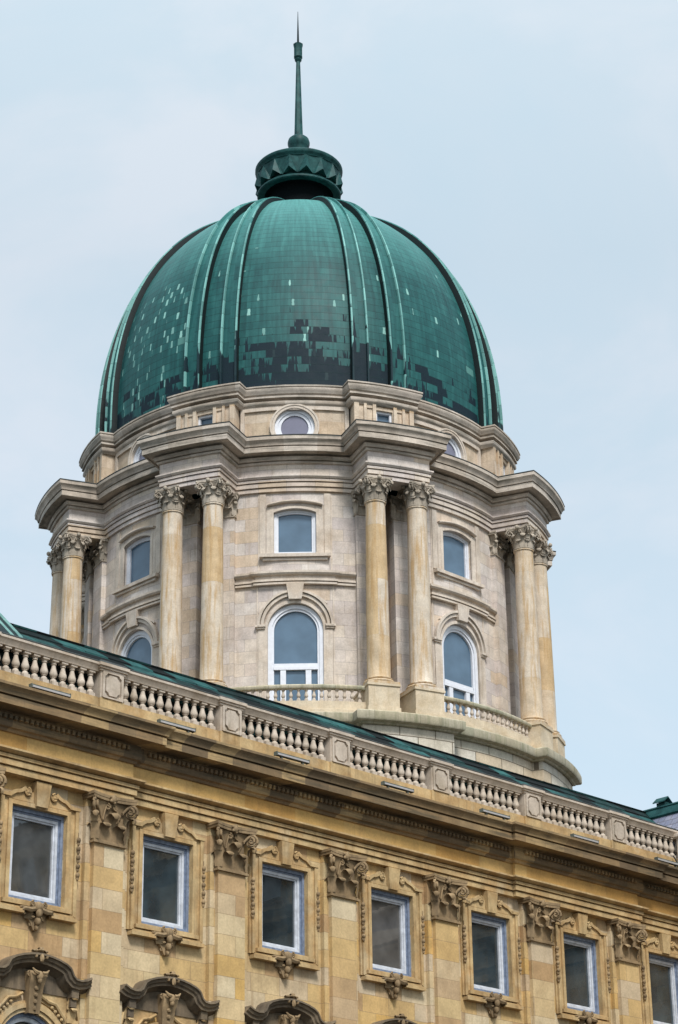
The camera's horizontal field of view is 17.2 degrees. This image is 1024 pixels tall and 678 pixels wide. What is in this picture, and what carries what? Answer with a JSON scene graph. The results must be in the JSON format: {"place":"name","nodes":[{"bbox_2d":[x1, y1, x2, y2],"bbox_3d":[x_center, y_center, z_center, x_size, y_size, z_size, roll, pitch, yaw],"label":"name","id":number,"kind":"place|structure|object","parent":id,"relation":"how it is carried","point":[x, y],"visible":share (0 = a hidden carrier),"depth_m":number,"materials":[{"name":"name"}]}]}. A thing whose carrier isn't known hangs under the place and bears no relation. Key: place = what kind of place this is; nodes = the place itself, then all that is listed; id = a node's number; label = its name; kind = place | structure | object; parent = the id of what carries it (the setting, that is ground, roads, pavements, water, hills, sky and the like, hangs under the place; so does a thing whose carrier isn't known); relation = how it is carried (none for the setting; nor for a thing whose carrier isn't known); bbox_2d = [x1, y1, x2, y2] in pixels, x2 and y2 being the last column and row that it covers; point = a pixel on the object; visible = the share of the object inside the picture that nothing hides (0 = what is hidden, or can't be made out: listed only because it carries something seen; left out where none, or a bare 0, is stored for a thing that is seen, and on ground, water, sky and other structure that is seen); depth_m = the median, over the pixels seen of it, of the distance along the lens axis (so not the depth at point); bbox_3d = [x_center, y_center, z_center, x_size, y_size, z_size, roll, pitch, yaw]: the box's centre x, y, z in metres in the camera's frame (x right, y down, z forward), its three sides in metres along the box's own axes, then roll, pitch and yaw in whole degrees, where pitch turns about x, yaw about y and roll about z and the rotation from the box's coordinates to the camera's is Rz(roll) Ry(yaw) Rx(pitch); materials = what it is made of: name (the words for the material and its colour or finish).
{"place":"outdoors","nodes":[
{"label":"outdoors","id":0,"kind":"place"},
{"bbox_2d":[35,17,581,789],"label":"domed tower","id":1,"kind":"structure","parent":0,"point":[303,485],"depth_m":100.61,"materials":[{"name":"stone"}]},
{"bbox_2d":[110,609,158,666],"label":"arched window","id":2,"kind":"structure","parent":1,"relation":"in","point":[141,646],"depth_m":99.03,"materials":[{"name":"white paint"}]},
{"bbox_2d":[111,514,162,605],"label":"upper window","id":3,"kind":"structure","parent":1,"relation":"in","point":[144,556],"depth_m":100.66,"materials":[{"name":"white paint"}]},
{"bbox_2d":[128,433,152,464],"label":"round window","id":4,"kind":"structure","parent":1,"relation":"in","point":[133,457],"depth_m":103.40,"materials":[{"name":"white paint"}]},
{"bbox_2d":[270,404,318,434],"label":"round window","id":5,"kind":"structure","parent":1,"relation":"in","point":[304,421],"depth_m":100.27,"materials":[{"name":"white paint"}]},
{"bbox_2d":[258,493,331,570],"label":"upper window","id":6,"kind":"structure","parent":1,"relation":"in","point":[293,534],"depth_m":97.88,"materials":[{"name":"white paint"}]},
{"bbox_2d":[255,582,335,700],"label":"arched window","id":7,"kind":"structure","parent":1,"relation":"in","point":[289,650],"depth_m":95.80,"materials":[{"name":"white paint"}]},
{"bbox_2d":[438,428,466,460],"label":"round window","id":8,"kind":"structure","parent":1,"relation":"in","point":[455,447],"depth_m":103.25,"materials":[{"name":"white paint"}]},
{"bbox_2d":[430,509,484,599],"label":"upper window","id":9,"kind":"structure","parent":1,"relation":"in","point":[449,551],"depth_m":100.54,"materials":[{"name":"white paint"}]},
{"bbox_2d":[431,599,487,720],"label":"arched window","id":10,"kind":"structure","parent":1,"relation":"in","point":[456,669],"depth_m":98.62,"materials":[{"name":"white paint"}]},
{"bbox_2d":[0,623,677,1023],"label":"palace wing","id":11,"kind":"structure","parent":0,"point":[222,865],"depth_m":61.52,"materials":[{"name":"beige stone"}]},
{"bbox_2d":[0,613,22,670],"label":"pavilion roof","id":12,"kind":"structure","parent":11,"relation":"on","point":[6,626],"depth_m":57.83,"materials":[{"name":"green metal"}]},
{"bbox_2d":[0,781,80,931],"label":"window","id":13,"kind":"structure","parent":11,"relation":"in","point":[31,841],"depth_m":55.86,"materials":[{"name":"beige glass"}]},
{"bbox_2d":[0,947,92,1023],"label":"arched window","id":14,"kind":"structure","parent":11,"relation":"in","point":[36,975],"depth_m":54.29,"materials":[{"name":"beige stone"}]},
{"bbox_2d":[29,683,70,697],"bbox_3d":[-7.314,4.586,56.585,1.240,0.230,0.145,21,-32,-40],"label":"strip light","id":15,"kind":"object","parent":11,"relation":"attached to","point":[49,690],"visible":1,"depth_m":56.53,"materials":[{"name":"grey metal"}]},
{"bbox_2d":[126,812,205,955],"bbox_3d":[-4.530,9.744,58.347,2.554,3.750,0.610,21,-32,-40],"label":"window","id":16,"kind":"structure","parent":11,"relation":"in","point":[157,899],"depth_m":58.53,"materials":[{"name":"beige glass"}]},
{"bbox_2d":[119,971,219,1023],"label":"arched window","id":17,"kind":"structure","parent":11,"relation":"in","point":[168,998],"depth_m":56.87,"materials":[{"name":"brown stone"}]},
{"bbox_2d":[157,718,195,732],"bbox_3d":[-4.310,5.730,59.288,1.240,0.230,0.145,21,-32,-40],"label":"strip light","id":18,"kind":"object","parent":11,"relation":"attached to","point":[187,729],"visible":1,"depth_m":59.29,"materials":[{"name":"grey metal"}]},
{"bbox_2d":[248,841,319,978],"bbox_3d":[-1.526,10.888,61.048,2.554,3.750,0.610,21,-32,-40],"label":"window","id":19,"kind":"structure","parent":11,"relation":"in","point":[277,935],"depth_m":61.23,"materials":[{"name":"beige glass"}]},
{"bbox_2d":[244,993,335,1023],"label":"arched window","id":20,"kind":"structure","parent":11,"relation":"in","point":[286,1010],"depth_m":59.61,"materials":[{"name":"brown stone"}]},
{"bbox_2d":[274,751,309,764],"bbox_3d":[-1.306,6.875,61.991,1.240,0.230,0.145,21,-32,-40],"label":"strip light","id":21,"kind":"object","parent":11,"relation":"attached to","point":[291,757],"visible":1,"depth_m":61.95,"materials":[{"name":"grey metal"}]},
{"bbox_2d":[358,867,425,998],"bbox_3d":[1.478,12.033,63.753,2.554,3.750,0.610,21,-32,-40],"label":"window","id":22,"kind":"structure","parent":11,"relation":"in","point":[385,951],"depth_m":63.95,"materials":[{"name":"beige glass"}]},
{"bbox_2d":[372,1013,416,1023],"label":"arched window","id":23,"kind":"structure","parent":11,"relation":"in","point":[401,1018],"depth_m":62.37,"materials":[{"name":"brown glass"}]},
{"bbox_2d":[381,781,413,793],"bbox_3d":[1.698,8.020,64.694,1.240,0.230,0.145,21,-32,-40],"label":"strip light","id":24,"kind":"object","parent":11,"relation":"attached to","point":[397,787],"visible":1,"depth_m":64.66,"materials":[{"name":"grey metal"}]},
{"bbox_2d":[459,891,523,1017],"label":"window","id":25,"kind":"structure","parent":11,"relation":"in","point":[484,960],"depth_m":66.66,"materials":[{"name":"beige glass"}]},
{"bbox_2d":[479,808,509,819],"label":"strip light","id":26,"kind":"object","parent":11,"relation":"attached to","point":[493,813],"visible":1,"depth_m":67.33,"materials":[{"name":"grey metal"}]},
{"bbox_2d":[551,913,610,1023],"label":"window","id":27,"kind":"structure","parent":11,"relation":"in","point":[576,983],"depth_m":69.39,"materials":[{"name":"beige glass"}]},
{"bbox_2d":[570,833,598,843],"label":"strip light","id":28,"kind":"object","parent":11,"relation":"attached to","point":[584,838],"visible":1,"depth_m":70.03,"materials":[{"name":"grey metal"}]},
{"bbox_2d":[637,933,677,1023],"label":"window","id":29,"kind":"structure","parent":11,"relation":"in","point":[658,975],"depth_m":72.08,"materials":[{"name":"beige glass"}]},
{"bbox_2d":[654,857,677,866],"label":"strip light","id":30,"kind":"object","parent":11,"relation":"attached to","point":[674,864],"visible":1,"depth_m":72.72,"materials":[{"name":"grey metal"}]},
{"bbox_2d":[0,0,677,810],"label":"sky","id":31,"kind":"structure","parent":0,"point":[531,146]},
{"bbox_2d":[643,796,677,862],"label":"side wing","id":32,"kind":"structure","parent":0,"point":[664,812],"depth_m":76.26,"materials":[{"name":"green metal"}]}
]}

